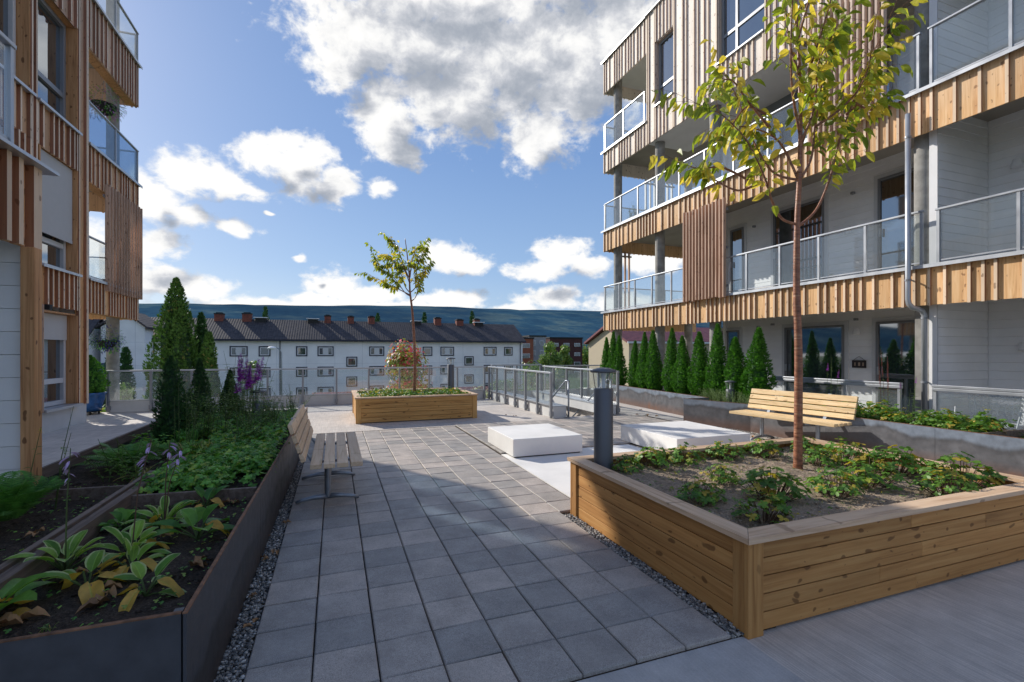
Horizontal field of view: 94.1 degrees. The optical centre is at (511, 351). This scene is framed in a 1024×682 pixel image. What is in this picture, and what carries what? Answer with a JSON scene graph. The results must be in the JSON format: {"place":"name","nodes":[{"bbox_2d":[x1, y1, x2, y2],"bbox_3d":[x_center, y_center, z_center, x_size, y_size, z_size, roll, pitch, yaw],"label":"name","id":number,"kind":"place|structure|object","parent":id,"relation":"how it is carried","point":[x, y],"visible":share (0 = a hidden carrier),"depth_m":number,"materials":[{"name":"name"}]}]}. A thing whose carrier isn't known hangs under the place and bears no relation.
{"place":"outdoors","nodes":[
{"label":"outdoors","id":0,"kind":"place"},
{"bbox_2d":[0,0,142,485],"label":"apartment building","id":1,"kind":"structure","parent":0,"point":[62,176],"depth_m":9.58,"materials":[{"name":"brown wood"}]},
{"bbox_2d":[0,0,15,75],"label":"window","id":2,"kind":"structure","parent":1,"relation":"in","point":[7,7],"depth_m":8.31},
{"bbox_2d":[38,0,65,118],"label":"window","id":3,"kind":"structure","parent":1,"relation":"in","point":[51,30],"depth_m":9.58,"materials":[{"name":"grey metal"}]},
{"bbox_2d":[44,313,66,406],"bbox_3d":[-9.159,0.175,9.397,0.120,1.830,1.200,0,0,-20],"label":"window","id":4,"kind":"structure","parent":1,"relation":"in","point":[55,326],"depth_m":9.65,"materials":[{"name":"glass"}]},
{"bbox_2d":[41,149,72,269],"bbox_3d":[-9.103,-2.715,9.375,0.210,2.170,1.280,0,0,-20],"label":"window","id":5,"kind":"structure","parent":1,"relation":"in","point":[56,190],"depth_m":9.51,"materials":[{"name":"glass"}]},
{"bbox_2d":[89,81,126,123],"bbox_3d":[-10.221,-6.234,11.931,0.963,1.076,0.959,0,0,-20],"label":"hanging basket","id":6,"kind":"object","parent":1,"relation":"hanging from","point":[106,108],"visible":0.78,"depth_m":11.87,"materials":[{"name":"plant"}]},
{"bbox_2d":[89,318,126,354],"bbox_3d":[-10.160,-0.378,11.958,0.799,0.947,0.798,0,0,-20],"label":"hanging basket","id":7,"kind":"object","parent":1,"relation":"hanging from","point":[107,344],"visible":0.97,"depth_m":11.86,"materials":[{"name":"plant"}]},
{"bbox_2d":[89,319,103,361],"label":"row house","id":8,"kind":"structure","parent":0,"point":[96,353],"depth_m":53.79,"materials":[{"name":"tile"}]},
{"bbox_2d":[89,0,722,310],"label":"sky","id":9,"kind":"structure","parent":0,"point":[275,140],"materials":[{"name":"blue"}]},
{"bbox_2d":[139,303,722,347],"bbox_3d":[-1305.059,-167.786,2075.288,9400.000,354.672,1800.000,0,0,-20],"label":"hills","id":10,"kind":"structure","parent":0,"point":[585,325],"depth_m":2098.53,"materials":[{"name":"plant"}]},
{"bbox_2d":[42,392,1023,681],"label":"deck","id":11,"kind":"structure","parent":0,"point":[966,628],"depth_m":2.71,"materials":[{"name":"concrete"}]},
{"bbox_2d":[86,391,107,414],"bbox_3d":[-10.338,1.280,11.679,0.660,0.539,0.660,0,0,-20],"label":"plant pot","id":12,"kind":"object","parent":11,"relation":"on","point":[96,402],"visible":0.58,"depth_m":11.57,"materials":[{"name":"blue ceramic"}]},
{"bbox_2d":[89,355,110,392],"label":"potted conifer","id":13,"kind":"object","parent":12,"relation":"in","point":[96,383],"visible":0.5,"depth_m":11.63,"materials":[{"name":"green plant"}]},
{"bbox_2d":[0,407,307,681],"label":"steel planter","id":14,"kind":"object","parent":11,"relation":"on","point":[171,639],"visible":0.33,"depth_m":2.35,"materials":[{"name":"metal"}]},
{"bbox_2d":[0,572,56,618],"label":"hosta plant","id":15,"kind":"object","parent":14,"relation":"in","point":[21,590],"visible":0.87,"depth_m":2.08,"materials":[{"name":"green plant"}]},
{"bbox_2d":[0,470,69,520],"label":"fern","id":16,"kind":"object","parent":14,"relation":"in","point":[19,496],"visible":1,"depth_m":3.14,"materials":[{"name":"plant"}]},
{"bbox_2d":[4,448,108,570],"bbox_3d":[-2.340,0.855,2.478,0.435,0.700,0.408,0,0,18],"label":"hosta plant","id":17,"kind":"object","parent":14,"relation":"in","point":[70,549],"visible":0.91,"depth_m":2.46,"materials":[{"name":"green plant"}]},
{"bbox_2d":[42,550,138,604],"bbox_3d":[-2.043,1.110,2.288,0.455,0.220,0.347,0,0,14],"label":"hosta plant","id":18,"kind":"object","parent":14,"relation":"in","point":[92,562],"visible":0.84,"depth_m":2.27,"materials":[{"name":"green plant"}]},
{"bbox_2d":[80,438,152,481],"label":"leafy perennial","id":19,"kind":"object","parent":14,"relation":"on","point":[120,466],"visible":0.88,"depth_m":4.13,"materials":[{"name":"green plant"}]},
{"bbox_2d":[72,441,163,467],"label":"fern","id":20,"kind":"object","parent":14,"relation":"in","point":[131,452],"visible":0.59,"depth_m":4.49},
{"bbox_2d":[98,508,149,530],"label":"hosta plant","id":21,"kind":"object","parent":14,"relation":"in","point":[121,515],"visible":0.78,"depth_m":3.06,"materials":[{"name":"green plant"}]},
{"bbox_2d":[92,538,167,575],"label":"hosta plant","id":22,"kind":"object","parent":14,"relation":"in","point":[134,552],"visible":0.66,"depth_m":2.48,"materials":[{"name":"green plant"}]},
{"bbox_2d":[86,439,174,567],"bbox_3d":[-2.094,0.859,2.624,0.398,0.710,0.424,0,0,-34],"label":"hosta plant","id":23,"kind":"object","parent":14,"relation":"in","point":[135,532],"visible":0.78,"depth_m":2.64,"materials":[{"name":"green plant"}]},
{"bbox_2d":[2,406,295,633],"bbox_3d":[-3.244,1.001,4.814,1.790,0.236,6.793,0,0,-20],"label":"ground cover","id":24,"kind":"object","parent":14,"relation":"on","point":[243,456],"visible":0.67,"depth_m":4.30,"materials":[{"name":"green plant"}]},
{"bbox_2d":[116,553,186,611],"bbox_3d":[-1.692,1.103,2.231,0.305,0.216,0.276,0,0,41],"label":"hosta plant","id":25,"kind":"object","parent":14,"relation":"in","point":[138,569],"visible":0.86,"depth_m":2.22,"materials":[{"name":"green plant"}]},
{"bbox_2d":[121,443,196,536],"bbox_3d":[-2.206,0.898,3.042,0.449,0.646,0.462,0,0,-20],"label":"hosta plant","id":26,"kind":"object","parent":14,"relation":"in","point":[161,511],"visible":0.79,"depth_m":3.06,"materials":[{"name":"green plant"}]},
{"bbox_2d":[149,355,191,444],"bbox_3d":[-4.060,0.607,5.687,0.427,1.136,0.414,0,0,-20],"label":"cypress tree","id":27,"kind":"object","parent":14,"relation":"on","point":[164,416],"visible":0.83,"depth_m":5.62,"materials":[{"name":"green plant"}]},
{"bbox_2d":[146,504,234,539],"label":"hosta plant","id":28,"kind":"object","parent":14,"relation":"in","point":[192,516],"visible":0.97,"depth_m":2.90,"materials":[{"name":"green plant"}]},
{"bbox_2d":[183,357,217,420],"bbox_3d":[-4.701,0.632,7.160,0.491,1.086,0.490,0,0,-20],"label":"cypress tree","id":29,"kind":"object","parent":14,"relation":"on","point":[199,375],"visible":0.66,"depth_m":7.11,"materials":[{"name":"green plant"}]},
{"bbox_2d":[172,485,228,507],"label":"hosta plant","id":30,"kind":"object","parent":14,"relation":"in","point":[208,493],"visible":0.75,"depth_m":3.48,"materials":[{"name":"green plant"}]},
{"bbox_2d":[184,383,234,442],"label":"leafy perennial","id":31,"kind":"object","parent":14,"relation":"in","point":[207,421],"visible":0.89,"depth_m":5.87,"materials":[{"name":"green plant"}]},
{"bbox_2d":[213,383,260,428],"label":"leafy perennial","id":32,"kind":"object","parent":14,"relation":"on","point":[241,409],"visible":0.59,"depth_m":6.88,"materials":[{"name":"green plant"}]},
{"bbox_2d":[216,351,274,415],"bbox_3d":[-4.251,0.563,7.618,0.834,1.146,0.827,0,0,-20],"label":"leafy shrub","id":33,"kind":"object","parent":14,"relation":"in","point":[242,384],"visible":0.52,"depth_m":7.60,"materials":[{"name":"green plant"}]},
{"bbox_2d":[234,353,264,429],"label":"loosestrife plant","id":34,"kind":"object","parent":14,"relation":"in","point":[248,381],"visible":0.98,"depth_m":6.18,"materials":[{"name":"purple plant"}]},
{"bbox_2d":[227,405,274,439],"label":"leafy perennial","id":35,"kind":"object","parent":14,"relation":"in","point":[253,426],"visible":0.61,"depth_m":5.60,"materials":[{"name":"green plant"}]},
{"bbox_2d":[0,406,756,627],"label":"fallen leaves","id":36,"kind":"object","parent":14,"relation":"in","point":[8,618],"visible":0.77,"depth_m":2.18,"materials":[{"name":"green plant"}]},
{"bbox_2d":[105,366,485,412],"bbox_3d":[-5.565,1.014,13.819,9.980,1.068,0.256,0,0,-20],"label":"glass railing","id":37,"kind":"object","parent":11,"relation":"on","point":[134,405],"visible":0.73,"depth_m":13.46,"materials":[{"name":"metal"}]},
{"bbox_2d":[351,387,477,423],"bbox_3d":[-2.424,1.270,11.570,2.724,0.560,2.104,0,0,-20],"label":"wooden planter","id":38,"kind":"object","parent":11,"relation":"on","point":[395,408],"visible":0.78,"depth_m":10.63,"materials":[{"name":"wood"}]},
{"bbox_2d":[354,232,434,392],"bbox_3d":[-2.745,-0.814,11.633,2.016,3.999,1.172,0,0,13],"label":"young tree","id":39,"kind":"object","parent":38,"relation":"in","point":[399,268],"visible":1,"depth_m":11.60,"materials":[{"name":"green plant"}]},
{"bbox_2d":[356,386,470,396],"bbox_3d":[-2.409,0.994,11.523,2.699,0.201,1.913,0,0,-20],"label":"planting","id":40,"kind":"object","parent":38,"relation":"in","point":[376,392],"visible":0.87,"depth_m":11.33,"materials":[{"name":"green plant"}]},
{"bbox_2d":[214,427,781,681],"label":"gravel","id":41,"kind":"structure","parent":11,"relation":"on","point":[231,656],"depth_m":3.00,"materials":[{"name":"gravel"}]},
{"bbox_2d":[242,415,775,681],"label":"paving","id":42,"kind":"structure","parent":11,"relation":"on","point":[464,553],"depth_m":3.12,"materials":[{"name":"stone"}]},
{"bbox_2d":[287,404,362,503],"bbox_3d":[-2.051,1.091,5.297,0.659,0.863,1.800,0,0,-20],"label":"park bench","id":43,"kind":"object","parent":42,"relation":"on","point":[300,428],"visible":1,"depth_m":4.89,"materials":[{"name":"wood"}]},
{"bbox_2d":[621,421,749,448],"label":"concrete block","id":44,"kind":"structure","parent":42,"relation":"on","point":[672,434],"depth_m":7.43,"materials":[{"name":"white concrete"}]},
{"bbox_2d":[488,366,566,417],"bbox_3d":[0.253,1.014,13.270,0.436,1.068,4.780,0,0,-20],"label":"glass railing","id":45,"kind":"object","parent":11,"relation":"on","point":[550,408],"visible":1,"depth_m":12.45,"materials":[{"name":"metal"}]},
{"bbox_2d":[501,444,641,497],"bbox_3d":[1.348,1.544,6.246,2.220,0.011,2.670,0,0,-20],"label":"concrete pad","id":46,"kind":"object","parent":11,"relation":"on","point":[553,471],"visible":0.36,"depth_m":6.47,"materials":[{"name":"concrete"}]},
{"bbox_2d":[488,423,581,457],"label":"concrete block","id":47,"kind":"structure","parent":46,"relation":"on","point":[518,441],"depth_m":7.15,"materials":[{"name":"white concrete"}]},
{"bbox_2d":[544,365,599,395],"bbox_3d":[2.262,1.014,16.729,2.580,1.068,0.256,0,0,-20],"label":"glass railing","id":48,"kind":"object","parent":11,"relation":"on","point":[586,391],"visible":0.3,"depth_m":16.66,"materials":[{"name":"metal"}]},
{"bbox_2d":[532,366,619,414],"bbox_3d":[1.651,1.014,13.763,0.408,1.068,4.630,0,0,-20],"label":"glass railing","id":49,"kind":"object","parent":11,"relation":"on","point":[581,402],"visible":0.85,"depth_m":13.37,"materials":[{"name":"metal"}]},
{"bbox_2d":[576,637,804,681],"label":"concrete strip","id":50,"kind":"object","parent":11,"relation":"on","point":[739,659],"visible":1,"depth_m":2.32,"materials":[{"name":"concrete"}]},
{"bbox_2d":[729,388,858,439],"bbox_3d":[4.645,1.119,8.001,0.659,0.863,1.800,0,0,-27],"label":"park bench","id":51,"kind":"object","parent":11,"relation":"on","point":[817,422],"visible":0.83,"depth_m":7.91,"materials":[{"name":"wood"}]},
{"bbox_2d":[567,437,1023,639],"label":"wooden planter","id":52,"kind":"object","parent":11,"relation":"on","point":[755,579],"visible":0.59,"depth_m":3.12,"materials":[{"name":"brown wood"}]},
{"bbox_2d":[590,367,616,469],"bbox_3d":[0.846,0.655,4.411,0.244,1.010,0.244,0,0,-20],"label":"bollard lamp","id":53,"kind":"object","parent":52,"relation":"in","point":[603,425],"visible":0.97,"depth_m":4.33,"materials":[{"name":"grey paint"}]},
{"bbox_2d":[610,454,645,472],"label":"geranium plant","id":54,"kind":"object","parent":52,"relation":"in","point":[632,466],"visible":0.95,"depth_m":4.24,"materials":[{"name":"green plant"}]},
{"bbox_2d":[632,447,674,468],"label":"geranium plant","id":55,"kind":"object","parent":52,"relation":"in","point":[659,456],"visible":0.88,"depth_m":4.45,"materials":[{"name":"green plant"}]},
{"bbox_2d":[666,442,706,464],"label":"geranium plant","id":56,"kind":"object","parent":52,"relation":"in","point":[681,458],"visible":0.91,"depth_m":4.60,"materials":[{"name":"green plant"}]},
{"bbox_2d":[674,475,727,505],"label":"geranium plant","id":57,"kind":"object","parent":52,"relation":"in","point":[713,499],"visible":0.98,"depth_m":3.37,"materials":[{"name":"green plant"}]},
{"bbox_2d":[699,460,741,483],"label":"geranium plant","id":58,"kind":"object","parent":52,"relation":"in","point":[724,477],"visible":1,"depth_m":3.95,"materials":[{"name":"green plant"}]},
{"bbox_2d":[705,439,746,460],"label":"geranium plant","id":59,"kind":"object","parent":52,"relation":"in","point":[722,451],"visible":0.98,"depth_m":4.78,"materials":[{"name":"green plant"}]},
{"bbox_2d":[731,492,796,523],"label":"geranium plant","id":60,"kind":"object","parent":52,"relation":"in","point":[778,504],"visible":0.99,"depth_m":3.06,"materials":[{"name":"green plant"}]},
{"bbox_2d":[743,438,784,458],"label":"geranium plant","id":61,"kind":"object","parent":52,"relation":"in","point":[768,445],"visible":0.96,"depth_m":4.85,"materials":[{"name":"green plant"}]},
{"bbox_2d":[735,465,812,502],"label":"geranium plant","id":62,"kind":"object","parent":52,"relation":"in","point":[769,484],"visible":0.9,"depth_m":3.43,"materials":[{"name":"green plant"}]},
{"bbox_2d":[649,0,927,469],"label":"young tree","id":63,"kind":"object","parent":52,"relation":"in","point":[835,43],"visible":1,"depth_m":4.35,"materials":[{"name":"green plant"}]},
{"bbox_2d":[617,452,975,527],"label":"weed seedlings","id":64,"kind":"object","parent":52,"relation":"in","point":[771,477],"visible":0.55,"depth_m":3.89,"materials":[{"name":"green plant"}]},
{"bbox_2d":[803,446,841,466],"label":"geranium plant","id":65,"kind":"object","parent":52,"relation":"in","point":[822,457],"visible":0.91,"depth_m":4.50,"materials":[{"name":"green plant"}]},
{"bbox_2d":[803,466,867,498],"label":"geranium plant","id":66,"kind":"object","parent":52,"relation":"in","point":[820,483],"visible":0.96,"depth_m":3.56,"materials":[{"name":"green plant"}]},
{"bbox_2d":[816,436,877,466],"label":"geranium plant","id":67,"kind":"object","parent":52,"relation":"in","point":[849,452],"visible":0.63,"depth_m":4.53,"materials":[{"name":"green plant"}]},
{"bbox_2d":[832,454,910,490],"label":"geranium plant","id":68,"kind":"object","parent":52,"relation":"in","point":[868,473],"visible":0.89,"depth_m":3.77,"materials":[{"name":"green plant"}]},
{"bbox_2d":[860,444,933,476],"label":"geranium plant","id":69,"kind":"object","parent":52,"relation":"in","point":[907,459],"visible":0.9,"depth_m":4.19,"materials":[{"name":"green plant"}]},
{"bbox_2d":[909,469,983,495],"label":"geranium plant","id":70,"kind":"object","parent":52,"relation":"in","point":[936,483],"visible":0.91,"depth_m":3.56,"materials":[{"name":"green plant"}]},
{"bbox_2d":[918,451,1007,487],"bbox_3d":[3.634,0.962,3.867,0.533,0.297,0.530,0,0,1],"label":"geranium plant","id":71,"kind":"object","parent":52,"relation":"in","point":[993,477],"visible":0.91,"depth_m":3.79,"materials":[{"name":"green plant"}]},
{"bbox_2d":[600,383,1023,476],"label":"steel planter","id":72,"kind":"object","parent":11,"relation":"on","point":[1000,452],"visible":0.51,"depth_m":7.16,"materials":[{"name":"metal"}]},
{"bbox_2d":[610,335,627,385],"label":"cypress tree","id":73,"kind":"object","parent":72,"relation":"on","point":[619,363],"visible":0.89,"depth_m":14.85,"materials":[{"name":"green plant"}]},
{"bbox_2d":[626,340,639,387],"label":"cypress tree","id":74,"kind":"object","parent":72,"relation":"on","point":[633,360],"visible":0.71,"depth_m":14.10,"materials":[{"name":"green plant"}]},
{"bbox_2d":[634,332,649,388],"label":"cypress tree","id":75,"kind":"object","parent":72,"relation":"on","point":[640,373],"visible":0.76,"depth_m":13.65,"materials":[{"name":"green plant"}]},
{"bbox_2d":[642,330,664,390],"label":"cypress tree","id":76,"kind":"object","parent":72,"relation":"on","point":[652,381],"visible":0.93,"depth_m":13.22,"materials":[{"name":"green plant"}]},
{"bbox_2d":[661,327,677,392],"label":"cypress tree","id":77,"kind":"object","parent":72,"relation":"in","point":[670,359],"visible":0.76,"depth_m":12.55,"materials":[{"name":"green plant"}]},
{"bbox_2d":[669,335,693,394],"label":"cypress tree","id":78,"kind":"object","parent":72,"relation":"on","point":[682,363],"visible":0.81,"depth_m":12.03,"materials":[{"name":"green plant"}]},
{"bbox_2d":[687,331,710,395],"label":"cypress tree","id":79,"kind":"object","parent":72,"relation":"on","point":[700,360],"visible":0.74,"depth_m":11.48,"materials":[{"name":"green plant"}]},
{"bbox_2d":[703,323,729,399],"bbox_3d":[4.753,0.259,11.055,0.610,1.842,0.666,0,0,-23],"label":"cypress tree","id":80,"kind":"object","parent":72,"relation":"in","point":[717,358],"visible":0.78,"depth_m":10.93,"materials":[{"name":"green plant"}]},
{"bbox_2d":[720,336,746,402],"bbox_3d":[4.981,0.419,10.566,0.682,1.502,0.716,0,0,36],"label":"cypress tree","id":81,"kind":"object","parent":72,"relation":"on","point":[735,361],"visible":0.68,"depth_m":10.46,"materials":[{"name":"green plant"}]},
{"bbox_2d":[697,387,770,404],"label":"lavender","id":82,"kind":"object","parent":72,"relation":"in","point":[718,397],"visible":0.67,"depth_m":10.22,"materials":[{"name":"green plant"}]},
{"bbox_2d":[737,327,777,403],"bbox_3d":[5.140,0.330,10.038,0.814,1.692,0.845,0,0,6],"label":"cypress tree","id":83,"kind":"object","parent":72,"relation":"on","point":[754,373],"visible":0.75,"depth_m":9.91,"materials":[{"name":"green plant"}]},
{"bbox_2d":[760,395,1023,437],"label":"bed foliage","id":84,"kind":"object","parent":72,"relation":"in","point":[950,420],"visible":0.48,"depth_m":6.71,"materials":[{"name":"green plant"}]},
{"bbox_2d":[768,375,902,413],"bbox_3d":[6.284,1.050,9.655,0.090,1.000,2.880,0,0,-20],"label":"terrace railing","id":85,"kind":"object","parent":11,"relation":"on","point":[845,383],"visible":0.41,"depth_m":9.10,"materials":[{"name":"metal"}]},
{"bbox_2d":[932,385,1023,414],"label":"terrace railing","id":86,"kind":"object","parent":11,"relation":"on","point":[979,390],"visible":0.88,"depth_m":7.35,"materials":[{"name":"metal"}]},
{"bbox_2d":[954,393,1023,429],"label":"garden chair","id":87,"kind":"object","parent":11,"relation":"on","point":[1018,424],"visible":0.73,"depth_m":7.69,"materials":[{"name":"white paint"}]},
{"bbox_2d":[523,366,586,390],"bbox_3d":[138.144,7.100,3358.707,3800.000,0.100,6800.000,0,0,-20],"label":"ground","id":88,"kind":"structure","parent":0,"point":[574,380],"depth_m":114.88,"materials":[{"name":"grey plant"}]},
{"bbox_2d":[94,313,158,398],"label":"gabled wing","id":89,"kind":"structure","parent":88,"relation":"on","point":[137,338],"depth_m":54.66,"materials":[{"name":"paint"}]},
{"bbox_2d":[120,346,136,399],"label":"cypress tree","id":90,"kind":"object","parent":88,"relation":"on","point":[126,361],"visible":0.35,"depth_m":37.54,"materials":[{"name":"green plant"}]},
{"bbox_2d":[142,277,198,398],"bbox_3d":[-14.266,1.959,20.172,2.568,10.284,2.722,0,0,-20],"label":"cypress tree","id":91,"kind":"object","parent":88,"relation":"on","point":[172,298],"visible":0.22,"depth_m":19.87,"materials":[{"name":"green plant"}]},
{"bbox_2d":[159,299,198,397],"bbox_3d":[-13.610,2.453,19.660,1.742,9.294,1.842,0,0,-20],"label":"cypress tree","id":92,"kind":"object","parent":88,"relation":"on","point":[182,349],"visible":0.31,"depth_m":19.47,"materials":[{"name":"green plant"}]},
{"bbox_2d":[194,331,220,396],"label":"cypress tree","id":93,"kind":"object","parent":88,"relation":"on","point":[209,356],"visible":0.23,"depth_m":19.03,"materials":[{"name":"green plant"}]},
{"bbox_2d":[103,312,525,398],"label":"apartment block","id":94,"kind":"structure","parent":88,"relation":"on","point":[326,343],"depth_m":66.01,"materials":[{"name":"paint"}]},
{"bbox_2d":[384,338,428,388],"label":"shrub","id":95,"kind":"object","parent":88,"relation":"on","point":[401,358],"visible":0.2,"depth_m":23.01,"materials":[{"name":"green plant"}]},
{"bbox_2d":[533,341,569,388],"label":"tree","id":96,"kind":"object","parent":88,"relation":"on","point":[552,357],"visible":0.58,"depth_m":56.40,"materials":[{"name":"green plant"}]},
{"bbox_2d":[546,337,582,372],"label":"apartment block","id":97,"kind":"structure","parent":88,"relation":"on","point":[575,346],"depth_m":152.28,"materials":[{"name":"brown brick"}]},
{"bbox_2d":[584,327,708,387],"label":"house","id":98,"kind":"structure","parent":0,"point":[595,341],"depth_m":48.87,"materials":[{"name":"beige"}]},
{"bbox_2d":[601,0,1023,429],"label":"apartment building","id":99,"kind":"structure","parent":0,"point":[912,252],"depth_m":10.24,"materials":[{"name":"grey"}]},
{"bbox_2d":[659,31,672,100],"bbox_3d":[4.748,-8.625,14.504,0.050,1.950,0.840,0,0,-20],"label":"window","id":100,"kind":"structure","parent":99,"relation":"in","point":[666,45],"depth_m":14.58,"materials":[{"name":"grey metal"}]},
{"bbox_2d":[728,223,746,292],"bbox_3d":[6.515,-2.575,13.849,0.106,2.150,0.660,0,0,-20],"label":"glass door","id":101,"kind":"structure","parent":99,"relation":"in","point":[737,235],"depth_m":13.85,"materials":[{"name":"metal"}]},
{"bbox_2d":[721,0,763,55],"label":"window","id":102,"kind":"structure","parent":99,"relation":"in","point":[741,20],"depth_m":11.98,"materials":[{"name":"blue metal"}]},
{"bbox_2d":[758,88,806,155],"bbox_3d":[7.026,-5.725,12.476,0.106,2.450,1.450,0,0,-20],"label":"glass door","id":103,"kind":"structure","parent":99,"relation":"in","point":[782,115],"depth_m":12.46,"materials":[{"name":"glass"}]},
{"bbox_2d":[771,193,828,286],"bbox_3d":[7.188,-2.630,12.040,0.106,2.260,1.580,0,0,-20],"label":"glass door","id":104,"kind":"structure","parent":99,"relation":"in","point":[782,232],"depth_m":11.88,"materials":[{"name":"metal"}]},
{"bbox_2d":[782,321,848,401],"bbox_3d":[7.331,0.375,11.655,0.106,2.150,1.720,0,0,-20],"label":"glass door","id":105,"kind":"structure","parent":99,"relation":"in","point":[823,343],"depth_m":11.49,"materials":[{"name":"glass"}]},
{"bbox_2d":[838,17,897,115],"bbox_3d":[7.747,-5.725,10.535,0.106,2.450,1.350,0,0,-20],"label":"glass door","id":106,"kind":"structure","parent":99,"relation":"in","point":[894,58],"depth_m":10.00,"materials":[{"name":"glass"}]},
{"bbox_2d":[872,316,914,417],"bbox_3d":[7.984,0.365,9.898,0.106,2.170,1.010,0,0,-20],"label":"glass door","id":107,"kind":"structure","parent":99,"relation":"in","point":[893,337],"depth_m":9.97,"materials":[{"name":"metal"}]},
{"bbox_2d":[874,164,913,271],"bbox_3d":[7.986,-2.645,9.893,0.106,2.290,0.940,0,0,-20],"label":"glass door","id":108,"kind":"structure","parent":99,"relation":"in","point":[889,187],"depth_m":10.02,"materials":[{"name":"metal"}]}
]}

